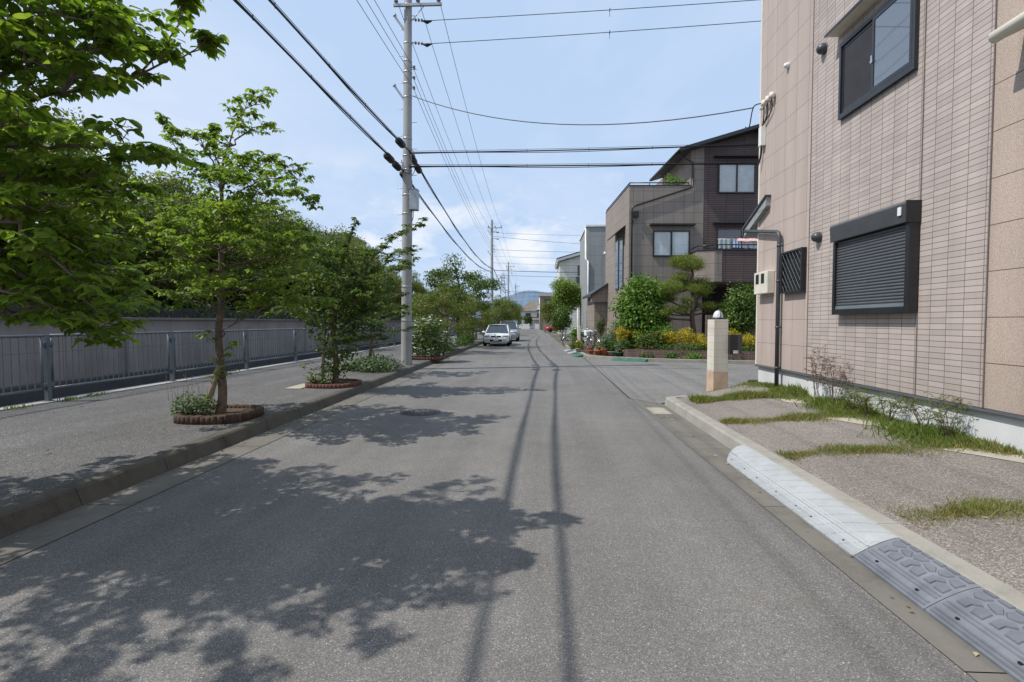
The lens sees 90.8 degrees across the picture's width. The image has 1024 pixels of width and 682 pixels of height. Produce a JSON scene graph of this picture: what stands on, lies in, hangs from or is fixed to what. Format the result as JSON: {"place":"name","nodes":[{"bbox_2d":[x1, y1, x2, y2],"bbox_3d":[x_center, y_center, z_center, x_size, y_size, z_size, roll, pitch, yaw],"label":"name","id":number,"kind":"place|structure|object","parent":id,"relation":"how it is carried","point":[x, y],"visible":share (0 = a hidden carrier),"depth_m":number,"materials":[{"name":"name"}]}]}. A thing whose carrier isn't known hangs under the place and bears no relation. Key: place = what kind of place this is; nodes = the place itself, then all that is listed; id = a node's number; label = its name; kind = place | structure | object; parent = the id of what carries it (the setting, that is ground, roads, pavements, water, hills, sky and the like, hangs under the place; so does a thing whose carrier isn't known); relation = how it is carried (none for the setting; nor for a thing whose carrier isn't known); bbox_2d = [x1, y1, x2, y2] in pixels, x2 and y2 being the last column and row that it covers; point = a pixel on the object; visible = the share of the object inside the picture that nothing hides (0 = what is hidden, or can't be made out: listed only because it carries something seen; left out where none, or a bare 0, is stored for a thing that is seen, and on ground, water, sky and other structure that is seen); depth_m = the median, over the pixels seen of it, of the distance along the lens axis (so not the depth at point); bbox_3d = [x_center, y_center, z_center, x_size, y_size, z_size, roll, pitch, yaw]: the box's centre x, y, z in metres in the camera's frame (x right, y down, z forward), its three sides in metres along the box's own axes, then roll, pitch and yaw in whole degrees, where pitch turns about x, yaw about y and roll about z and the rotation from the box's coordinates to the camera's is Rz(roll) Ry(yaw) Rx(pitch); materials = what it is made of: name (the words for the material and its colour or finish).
{"place":"outdoors","nodes":[
{"label":"outdoors","id":0,"kind":"place"},
{"bbox_2d":[0,332,479,410],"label":"sidewalk edge","id":1,"kind":"object","parent":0,"point":[109,391],"depth_m":11.02,"materials":[{"name":"concrete"}]},
{"bbox_2d":[0,324,469,401],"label":"guard fence","id":2,"kind":"object","parent":1,"relation":"on","point":[46,343],"visible":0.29,"depth_m":11.10,"materials":[{"name":"metal"}]},
{"bbox_2d":[0,332,482,505],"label":"sidewalk","id":3,"kind":"structure","parent":0,"point":[96,434],"depth_m":6.88,"materials":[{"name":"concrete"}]},
{"bbox_2d":[0,0,229,348],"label":"street tree","id":4,"kind":"object","parent":3,"relation":"on","point":[61,62],"visible":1,"depth_m":3.00,"materials":[{"name":"green plant"}]},
{"bbox_2d":[0,372,229,410],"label":"weed tuft","id":5,"kind":"object","parent":3,"relation":"on","point":[69,398],"visible":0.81,"depth_m":8.96,"materials":[{"name":"green plant"}]},
{"bbox_2d":[173,404,263,424],"bbox_3d":[-4.241,1.071,7.364,1.044,0.138,1.044,0,2,3],"label":"planter","id":6,"kind":"object","parent":3,"relation":"on","point":[236,413],"visible":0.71,"depth_m":7.01,"materials":[{"name":"brick"}]},
{"bbox_2d":[166,375,217,415],"bbox_3d":[-4.588,0.782,7.240,0.676,0.648,0.539,-1,2,-28],"label":"lavender bush","id":7,"kind":"object","parent":6,"relation":"in","point":[197,406],"visible":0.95,"depth_m":7.19,"materials":[{"name":"green plant"}]},
{"bbox_2d":[205,364,221,407],"bbox_3d":[-4.334,0.660,7.321,0.248,0.647,0.081,-1,2,-16],"label":"stake","id":8,"kind":"object","parent":6,"relation":"in","point":[211,391],"visible":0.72,"depth_m":7.29,"materials":[{"name":"brown wood"}]},
{"bbox_2d":[87,86,340,412],"bbox_3d":[-4.310,-1.274,7.390,3.526,4.811,3.106,0,2,3],"label":"street tree","id":9,"kind":"object","parent":6,"relation":"in","point":[209,233],"visible":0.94,"depth_m":7.04,"materials":[{"name":"green plant"}]},
{"bbox_2d":[305,378,361,388],"bbox_3d":[-3.920,0.944,11.139,1.096,0.115,1.136,0,2,3],"label":"planter","id":10,"kind":"object","parent":3,"relation":"on","point":[348,383],"visible":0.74,"depth_m":10.69,"materials":[{"name":"red brick"}]},
{"bbox_2d":[302,368,330,383],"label":"bedding plant","id":11,"kind":"object","parent":10,"relation":"in","point":[315,379],"visible":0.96,"depth_m":10.84,"materials":[{"name":"green plant"}]},
{"bbox_2d":[258,217,428,383],"bbox_3d":[-3.661,-0.842,11.005,3.431,3.701,2.403,1,2,32],"label":"street tree","id":12,"kind":"object","parent":10,"relation":"in","point":[349,292],"visible":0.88,"depth_m":10.86,"materials":[{"name":"green plant"}]},
{"bbox_2d":[328,247,413,359],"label":"street tree","id":13,"kind":"object","parent":3,"relation":"on","point":[371,342],"visible":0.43,"depth_m":14.65,"materials":[{"name":"green plant"}]},
{"bbox_2d":[343,351,404,372],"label":"shrub","id":14,"kind":"object","parent":3,"relation":"on","point":[372,364],"visible":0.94,"depth_m":14.21,"materials":[{"name":"green plant"}]},
{"bbox_2d":[393,0,441,364],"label":"utility pole","id":15,"kind":"object","parent":3,"relation":"on","point":[410,199],"visible":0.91,"depth_m":16.20,"materials":[{"name":"concrete"}]},
{"bbox_2d":[233,0,510,299],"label":"cable bundle","id":16,"kind":"object","parent":15,"relation":"attached to","point":[390,159],"visible":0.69,"depth_m":11.63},
{"bbox_2d":[268,0,513,301],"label":"cable bundle","id":17,"kind":"object","parent":15,"relation":"attached to","point":[399,142],"visible":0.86,"depth_m":12.26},
{"bbox_2d":[409,94,752,124],"bbox_3d":[0.828,-6.369,13.325,10.203,2.893,0.024,1,3,35],"label":"service wire","id":18,"kind":"object","parent":15,"relation":"attached to","point":[589,124],"visible":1,"depth_m":12.51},
{"bbox_2d":[410,161,757,167],"bbox_3d":[13.731,-5.370,14.237,34.346,0.454,0.040,0,2,7],"label":"cable bundle","id":19,"kind":"object","parent":15,"relation":"attached to","point":[588,165],"visible":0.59,"depth_m":15.56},
{"bbox_2d":[410,142,757,153],"bbox_3d":[13.731,-6.139,14.209,34.346,0.808,0.036,0,2,7],"label":"cable bundle","id":20,"kind":"object","parent":15,"relation":"attached to","point":[573,149],"visible":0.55,"depth_m":15.57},
{"bbox_2d":[432,0,753,20],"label":"power wire","id":21,"kind":"object","parent":15,"relation":"attached to","point":[595,10],"visible":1,"depth_m":15.50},
{"bbox_2d":[432,21,758,43],"bbox_3d":[14.114,-9.807,14.212,33.573,1.185,0.121,0,2,6],"label":"power wire","id":22,"kind":"object","parent":15,"relation":"attached to","point":[609,32],"visible":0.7,"depth_m":15.49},
{"bbox_2d":[412,355,443,360],"bbox_3d":[-3.286,0.640,19.261,1.330,0.125,1.330,0,2,3],"label":"planter","id":23,"kind":"object","parent":3,"relation":"on","point":[440,357],"visible":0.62,"depth_m":18.65,"materials":[{"name":"red brick"}]},
{"bbox_2d":[412,314,455,360],"bbox_3d":[-3.099,-0.150,19.493,2.181,1.862,1.622,-2,3,-38],"label":"rose bush","id":24,"kind":"object","parent":23,"relation":"in","point":[431,342],"visible":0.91,"depth_m":19.22,"materials":[{"name":"green plant"}]},
{"bbox_2d":[412,275,486,338],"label":"street tree","id":25,"kind":"object","parent":3,"relation":"on","point":[424,303],"visible":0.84,"depth_m":25.01,"materials":[{"name":"green plant"}]},
{"bbox_2d":[423,253,504,338],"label":"street tree","id":26,"kind":"object","parent":3,"relation":"on","point":[468,278],"visible":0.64,"depth_m":30.09,"materials":[{"name":"green plant"}]},
{"bbox_2d":[451,333,476,346],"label":"verge shrub","id":27,"kind":"object","parent":3,"relation":"on","point":[462,340],"visible":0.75,"depth_m":30.58,"materials":[{"name":"green plant"}]},
{"bbox_2d":[450,291,500,332],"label":"street tree","id":28,"kind":"object","parent":3,"relation":"on","point":[491,314],"visible":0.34,"depth_m":35.44,"materials":[{"name":"green plant"}]},
{"bbox_2d":[459,299,496,338],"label":"street tree","id":29,"kind":"object","parent":3,"relation":"on","point":[482,321],"visible":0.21,"depth_m":41.55,"materials":[{"name":"green plant"}]},
{"bbox_2d":[487,220,501,324],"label":"utility pole","id":30,"kind":"object","parent":3,"relation":"on","point":[491,254],"visible":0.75,"depth_m":53.80,"materials":[{"name":"concrete"}]},
{"bbox_2d":[480,294,515,323],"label":"street tree","id":31,"kind":"object","parent":3,"relation":"on","point":[501,308],"visible":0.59,"depth_m":59.44,"materials":[{"name":"green plant"}]},
{"bbox_2d":[493,296,522,323],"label":"street tree","id":32,"kind":"object","parent":3,"relation":"on","point":[516,309],"visible":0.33,"depth_m":70.24,"materials":[{"name":"green plant"}]},
{"bbox_2d":[0,0,761,300],"label":"sky","id":33,"kind":"structure","parent":0,"point":[669,73],"materials":[{"name":"blue"}]},
{"bbox_2d":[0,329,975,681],"bbox_3d":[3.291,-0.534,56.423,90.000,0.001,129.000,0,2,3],"label":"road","id":34,"kind":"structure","parent":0,"point":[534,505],"depth_m":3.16,"materials":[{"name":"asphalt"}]},
{"bbox_2d":[0,341,482,538],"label":"kerb","id":35,"kind":"structure","parent":34,"relation":"on","point":[24,513],"depth_m":5.10,"materials":[{"name":"concrete"}]},
{"bbox_2d":[0,329,519,564],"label":"gutter","id":36,"kind":"object","parent":34,"relation":"on","point":[26,540],"visible":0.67,"depth_m":4.76,"materials":[{"name":"concrete"}]},
{"bbox_2d":[400,409,440,415],"bbox_3d":[-1.561,1.216,8.656,0.690,0.011,0.690,0,2,3],"label":"manhole cover","id":37,"kind":"object","parent":34,"relation":"on","point":[418,412],"visible":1,"depth_m":8.60,"materials":[{"name":"metal"}]},
{"bbox_2d":[482,324,512,345],"bbox_3d":[-0.939,-0.414,34.482,2.100,1.436,4.202,0,2,3],"label":"car","id":38,"kind":"object","parent":34,"relation":"on","point":[497,333],"visible":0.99,"depth_m":33.16,"materials":[{"name":"white paint"}]},
{"bbox_2d":[16,361,998,655],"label":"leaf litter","id":39,"kind":"object","parent":34,"relation":"on","point":[668,419],"visible":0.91,"depth_m":5.47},
{"bbox_2d":[500,321,520,340],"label":"car","id":40,"kind":"object","parent":34,"relation":"on","point":[514,327],"visible":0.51,"depth_m":41.79,"materials":[{"name":"silver metal"}]},
{"bbox_2d":[565,345,754,363],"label":"garden kerb","id":41,"kind":"structure","parent":34,"relation":"on","point":[585,355],"depth_m":19.56,"materials":[{"name":"concrete"}]},
{"bbox_2d":[632,399,1017,681],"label":"gutter","id":42,"kind":"object","parent":34,"relation":"on","point":[952,646],"visible":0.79,"depth_m":3.25,"materials":[{"name":"concrete"}]},
{"bbox_2d":[727,444,898,556],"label":"kerb ramp","id":43,"kind":"structure","parent":42,"relation":"on","point":[849,531],"depth_m":4.02,"materials":[{"name":"plastic"}]},
{"bbox_2d":[854,538,980,610],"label":"kerb ramp","id":44,"kind":"structure","parent":42,"relation":"on","point":[922,580],"depth_m":2.93,"materials":[{"name":"grey plastic"}]},
{"bbox_2d":[925,587,1023,681],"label":"kerb ramp","id":45,"kind":"structure","parent":42,"relation":"on","point":[988,625],"depth_m":2.44,"materials":[{"name":"grey plastic"}]},
{"bbox_2d":[428,290,555,322],"bbox_3d":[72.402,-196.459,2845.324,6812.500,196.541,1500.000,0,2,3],"label":"hills","id":46,"kind":"structure","parent":0,"point":[523,298],"depth_m":2740.31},
{"bbox_2d":[520,301,538,327],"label":"house","id":47,"kind":"structure","parent":0,"point":[531,308],"depth_m":135.78,"materials":[{"name":"white paint"}]},
{"bbox_2d":[92,323,1006,681],"bbox_3d":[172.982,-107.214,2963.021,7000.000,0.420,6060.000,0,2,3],"label":"ground","id":48,"kind":"structure","parent":0,"point":[556,337],"depth_m":4.74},
{"bbox_2d":[1,123,74,273],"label":"park tree","id":49,"kind":"object","parent":48,"relation":"on","point":[39,160],"visible":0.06,"depth_m":12.64,"materials":[{"name":"green plant"}]},
{"bbox_2d":[0,71,144,302],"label":"park tree","id":50,"kind":"object","parent":48,"relation":"on","point":[54,194],"visible":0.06,"depth_m":14.48,"materials":[{"name":"green plant"}]},
{"bbox_2d":[3,107,209,306],"bbox_3d":[-14.377,-3.504,16.885,7.772,8.920,7.416,0,2,-10],"label":"park tree","id":51,"kind":"object","parent":48,"relation":"on","point":[169,185],"visible":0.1,"depth_m":17.30,"materials":[{"name":"green plant"}]},
{"bbox_2d":[74,289,173,317],"bbox_3d":[-10.366,-0.151,13.308,1.469,2.556,4.743,0,2,0],"label":"park shrub","id":52,"kind":"object","parent":48,"relation":"on","point":[146,314],"visible":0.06,"depth_m":13.95,"materials":[{"name":"green plant"}]},
{"bbox_2d":[100,168,254,308],"bbox_3d":[-13.656,-2.924,20.063,5.752,7.518,6.339,0,2,0],"label":"park tree","id":53,"kind":"object","parent":48,"relation":"on","point":[228,257],"visible":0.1,"depth_m":19.72,"materials":[{"name":"green plant"}]},
{"bbox_2d":[124,189,258,308],"bbox_3d":[-14.307,-3.038,22.434,5.307,7.575,6.398,0,2,-12],"label":"park tree","id":54,"kind":"object","parent":48,"relation":"on","point":[236,297],"visible":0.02,"depth_m":22.69,"materials":[{"name":"green plant"}]},
{"bbox_2d":[178,296,257,320],"bbox_3d":[-10.021,-0.305,17.493,1.469,2.556,4.743,0,2,0],"label":"park shrub","id":55,"kind":"object","parent":48,"relation":"on","point":[214,314],"visible":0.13,"depth_m":16.84,"materials":[{"name":"green plant"}]},
{"bbox_2d":[1,302,480,321],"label":"board fence","id":56,"kind":"object","parent":48,"relation":"on","point":[156,313],"visible":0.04,"depth_m":17.16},
{"bbox_2d":[180,184,314,312],"bbox_3d":[-13.556,-3.618,25.118,7.064,8.542,8.375,-2,3,-38],"label":"park tree","id":57,"kind":"object","parent":48,"relation":"on","point":[272,219],"visible":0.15,"depth_m":24.03,"materials":[{"name":"green plant"}]},
{"bbox_2d":[0,317,498,406],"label":"retaining wall","id":58,"kind":"structure","parent":48,"relation":"on","point":[180,324],"depth_m":12.31,"materials":[{"name":"concrete"}]},
{"bbox_2d":[206,187,333,312],"bbox_3d":[-14.310,-4.051,28.500,7.824,9.153,7.573,0,2,-4],"label":"park tree","id":59,"kind":"object","parent":48,"relation":"on","point":[266,264],"visible":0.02,"depth_m":26.81,"materials":[{"name":"green plant"}]},
{"bbox_2d":[250,213,351,312],"bbox_3d":[-12.965,-3.778,31.646,5.985,8.376,6.285,-1,2,-16],"label":"park tree","id":60,"kind":"object","parent":48,"relation":"on","point":[308,265],"visible":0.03,"depth_m":30.85,"materials":[{"name":"green plant"}]},
{"bbox_2d":[287,221,357,312],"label":"park tree","id":61,"kind":"object","parent":48,"relation":"on","point":[325,232],"visible":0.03,"depth_m":35.01,"materials":[{"name":"green plant"}]},
{"bbox_2d":[285,223,388,316],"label":"park tree","id":62,"kind":"object","parent":48,"relation":"on","point":[358,249],"visible":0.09,"depth_m":34.49,"materials":[{"name":"green plant"}]},
{"bbox_2d":[334,230,392,317],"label":"park tree","id":63,"kind":"object","parent":48,"relation":"on","point":[376,274],"depth_m":38.34,"materials":[{"name":"green plant"}]},
{"bbox_2d":[343,235,401,314],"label":"park tree","id":64,"kind":"object","parent":48,"relation":"on","point":[395,278],"visible":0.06,"depth_m":40.85,"materials":[{"name":"green plant"}]},
{"bbox_2d":[395,269,432,315],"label":"park tree","id":65,"kind":"object","parent":48,"relation":"on","point":[416,287],"visible":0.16,"depth_m":55.59,"materials":[{"name":"green plant"}]},
{"bbox_2d":[539,294,552,329],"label":"house","id":66,"kind":"structure","parent":48,"relation":"on","point":[543,298],"depth_m":105.58,"materials":[{"name":"paint"}]},
{"bbox_2d":[539,299,555,332],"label":"hedge tree","id":67,"kind":"object","parent":48,"relation":"on","point":[546,309],"visible":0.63,"depth_m":77.22,"materials":[{"name":"green plant"}]},
{"bbox_2d":[550,304,573,340],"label":"dark hedge tree","id":68,"kind":"object","parent":48,"relation":"on","point":[560,320],"visible":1,"depth_m":43.45,"materials":[{"name":"green plant"}]},
{"bbox_2d":[549,277,580,339],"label":"loose tree","id":69,"kind":"object","parent":48,"relation":"on","point":[568,293],"visible":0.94,"depth_m":45.08,"materials":[{"name":"green plant"}]},
{"bbox_2d":[582,124,758,351],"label":"house","id":70,"kind":"structure","parent":48,"relation":"on","point":[652,229],"depth_m":24.50,"materials":[{"name":"concrete"}]},
{"bbox_2d":[615,240,618,289],"bbox_3d":[5.654,-4.062,27.180,0.056,2.600,0.800,0,2,0],"label":"window","id":71,"kind":"structure","parent":70,"relation":"in","point":[617,242],"depth_m":27.04,"materials":[{"name":"glass"}]},
{"bbox_2d":[619,236,623,288],"bbox_3d":[5.653,-4.021,26.081,0.056,2.600,0.800,0,2,0],"label":"window","id":72,"kind":"structure","parent":70,"relation":"in","point":[621,257],"depth_m":25.95,"materials":[{"name":"glass"}]},
{"bbox_2d":[653,230,689,256],"bbox_3d":[7.734,-4.729,24.517,1.790,1.250,0.070,0,2,0],"label":"window","id":73,"kind":"structure","parent":70,"relation":"in","point":[666,243],"depth_m":24.53,"materials":[{"name":"glass"}]},
{"bbox_2d":[718,163,755,192],"bbox_3d":[10.859,-7.852,24.400,1.800,1.420,0.070,0,2,0],"label":"window","id":74,"kind":"structure","parent":70,"relation":"in","point":[731,178],"depth_m":24.41,"materials":[{"name":"glass"}]},
{"bbox_2d":[665,395,1023,611],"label":"kerb","id":75,"kind":"structure","parent":48,"relation":"on","point":[731,439],"depth_m":3.78,"materials":[{"name":"concrete"}]},
{"bbox_2d":[742,0,1023,453],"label":"house","id":76,"kind":"structure","parent":48,"relation":"on","point":[884,224],"depth_m":6.26,"materials":[{"name":"tile"}]},
{"bbox_2d":[780,247,806,293],"bbox_3d":[4.910,-1.215,8.825,0.090,0.740,0.730,0,2,3],"label":"window","id":77,"kind":"structure","parent":76,"relation":"in","point":[793,277],"depth_m":8.80,"materials":[{"name":"black metal"}]},
{"bbox_2d":[838,0,919,119],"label":"window","id":78,"kind":"structure","parent":76,"relation":"in","point":[884,50],"depth_m":6.59,"materials":[{"name":"glass"}]},
{"bbox_2d":[555,251,579,333],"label":"house","id":79,"kind":"structure","parent":0,"point":[565,265],"depth_m":64.41,"materials":[{"name":"beige"}]},
{"bbox_2d":[579,225,605,341],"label":"house","id":80,"kind":"structure","parent":0,"point":[592,239],"depth_m":39.51,"materials":[{"name":"white paint"}]},
{"bbox_2d":[580,345,754,360],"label":"garden ground","id":81,"kind":"structure","parent":0,"point":[586,351],"depth_m":23.42,"materials":[{"name":"soil"}]},
{"bbox_2d":[599,333,612,354],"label":"potted plant","id":82,"kind":"object","parent":81,"relation":"on","point":[604,343],"visible":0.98,"depth_m":21.68,"materials":[{"name":"green plant"}]},
{"bbox_2d":[613,327,632,341],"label":"golden shrub","id":83,"kind":"object","parent":81,"relation":"on","point":[621,331],"visible":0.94,"depth_m":22.05,"materials":[{"name":"yellow plant"}]},
{"bbox_2d":[608,272,672,348],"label":"garden tree","id":84,"kind":"object","parent":81,"relation":"on","point":[639,302],"visible":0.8,"depth_m":21.89,"materials":[{"name":"green plant"}]},
{"bbox_2d":[633,331,664,349],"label":"flower bush","id":85,"kind":"object","parent":81,"relation":"on","point":[646,343],"visible":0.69,"depth_m":20.91,"materials":[{"name":"green plant"}]},
{"bbox_2d":[642,322,678,346],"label":"azalea bush","id":86,"kind":"object","parent":81,"relation":"on","point":[661,331],"visible":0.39,"depth_m":21.26,"materials":[{"name":"green plant"}]},
{"bbox_2d":[660,329,680,345],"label":"golden shrub","id":87,"kind":"object","parent":81,"relation":"on","point":[670,337],"visible":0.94,"depth_m":20.89,"materials":[{"name":"yellow plant"}]},
{"bbox_2d":[650,253,716,337],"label":"cloud pruned pine","id":88,"kind":"object","parent":81,"relation":"on","point":[700,287],"visible":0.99,"depth_m":21.91,"materials":[{"name":"green plant"}]},
{"bbox_2d":[615,349,754,359],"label":"brick wall","id":89,"kind":"structure","parent":81,"relation":"on","point":[746,355],"depth_m":20.06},
{"bbox_2d":[675,327,695,348],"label":"golden shrub","id":90,"kind":"object","parent":81,"relation":"on","point":[685,333],"visible":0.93,"depth_m":20.74,"materials":[{"name":"yellow plant"}]},
{"bbox_2d":[689,332,706,347],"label":"golden shrub","id":91,"kind":"object","parent":81,"relation":"on","point":[699,340],"visible":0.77,"depth_m":20.50,"materials":[{"name":"yellow plant"}]},
{"bbox_2d":[712,278,755,337],"bbox_3d":[9.620,-1.002,21.423,2.252,3.338,2.284,0,2,3],"label":"camellia bush","id":92,"kind":"object","parent":81,"relation":"on","point":[740,311],"visible":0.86,"depth_m":20.93,"materials":[{"name":"green plant"}]},
{"bbox_2d":[742,332,755,351],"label":"golden shrub","id":93,"kind":"object","parent":81,"relation":"on","point":[748,337],"visible":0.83,"depth_m":19.77,"materials":[{"name":"yellow plant"}]},
{"bbox_2d":[585,358,757,403],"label":"side street","id":94,"kind":"structure","parent":0,"point":[656,382],"depth_m":14.40,"materials":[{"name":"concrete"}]},
{"bbox_2d":[706,310,741,391],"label":"gate pillar","id":95,"kind":"structure","parent":94,"relation":"on","point":[722,343],"depth_m":10.75,"materials":[{"name":"beige paint"}]},
{"bbox_2d":[677,385,1023,593],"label":"parking apron","id":96,"kind":"object","parent":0,"point":[995,549],"visible":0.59,"depth_m":4.37,"materials":[{"name":"gravel"}]},
{"bbox_2d":[803,345,828,399],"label":"nandina shrub","id":97,"kind":"object","parent":96,"relation":"on","point":[815,366],"visible":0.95,"depth_m":7.85,"materials":[{"name":"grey plant"}]},
{"bbox_2d":[818,356,849,402],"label":"nandina shrub","id":98,"kind":"object","parent":96,"relation":"on","point":[832,381],"visible":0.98,"depth_m":7.39,"materials":[{"name":"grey plant"}]},
{"bbox_2d":[836,383,871,410],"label":"feathery weed","id":99,"kind":"object","parent":96,"relation":"on","point":[849,402],"visible":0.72,"depth_m":6.93,"materials":[{"name":"green plant"}]},
{"bbox_2d":[687,381,1023,530],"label":"grass","id":100,"kind":"structure","parent":96,"relation":"on","point":[825,402],"depth_m":5.66,"materials":[{"name":"plant"}]},
{"bbox_2d":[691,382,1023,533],"bbox_3d":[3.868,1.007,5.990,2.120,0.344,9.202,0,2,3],"label":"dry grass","id":101,"kind":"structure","parent":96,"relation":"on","point":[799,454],"depth_m":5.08,"materials":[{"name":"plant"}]},
{"bbox_2d":[845,386,884,414],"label":"feathery weed","id":102,"kind":"object","parent":96,"relation":"on","point":[866,399],"visible":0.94,"depth_m":6.60,"materials":[{"name":"green plant"}]},
{"bbox_2d":[866,388,910,421],"bbox_3d":[4.611,0.811,6.190,0.472,0.453,0.390,0,2,3],"label":"feathery weed","id":103,"kind":"object","parent":96,"relation":"on","point":[892,403],"visible":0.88,"depth_m":6.17,"materials":[{"name":"green plant"}]},
{"bbox_2d":[779,399,1023,462],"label":"worn concrete patch","id":104,"kind":"object","parent":96,"relation":"on","point":[1015,458],"visible":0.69,"depth_m":4.86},
{"bbox_2d":[896,392,944,426],"bbox_3d":[4.566,0.802,5.637,0.391,0.514,0.503,-2,3,-38],"label":"feathery weed","id":105,"kind":"object","parent":96,"relation":"on","point":[915,408],"visible":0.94,"depth_m":5.64,"materials":[{"name":"green plant"}]},
{"bbox_2d":[924,393,972,436],"bbox_3d":[4.597,0.805,5.339,0.494,0.529,0.447,0,2,3],"label":"feathery weed","id":106,"kind":"object","parent":96,"relation":"on","point":[944,414],"visible":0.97,"depth_m":5.30,"materials":[{"name":"green plant"}]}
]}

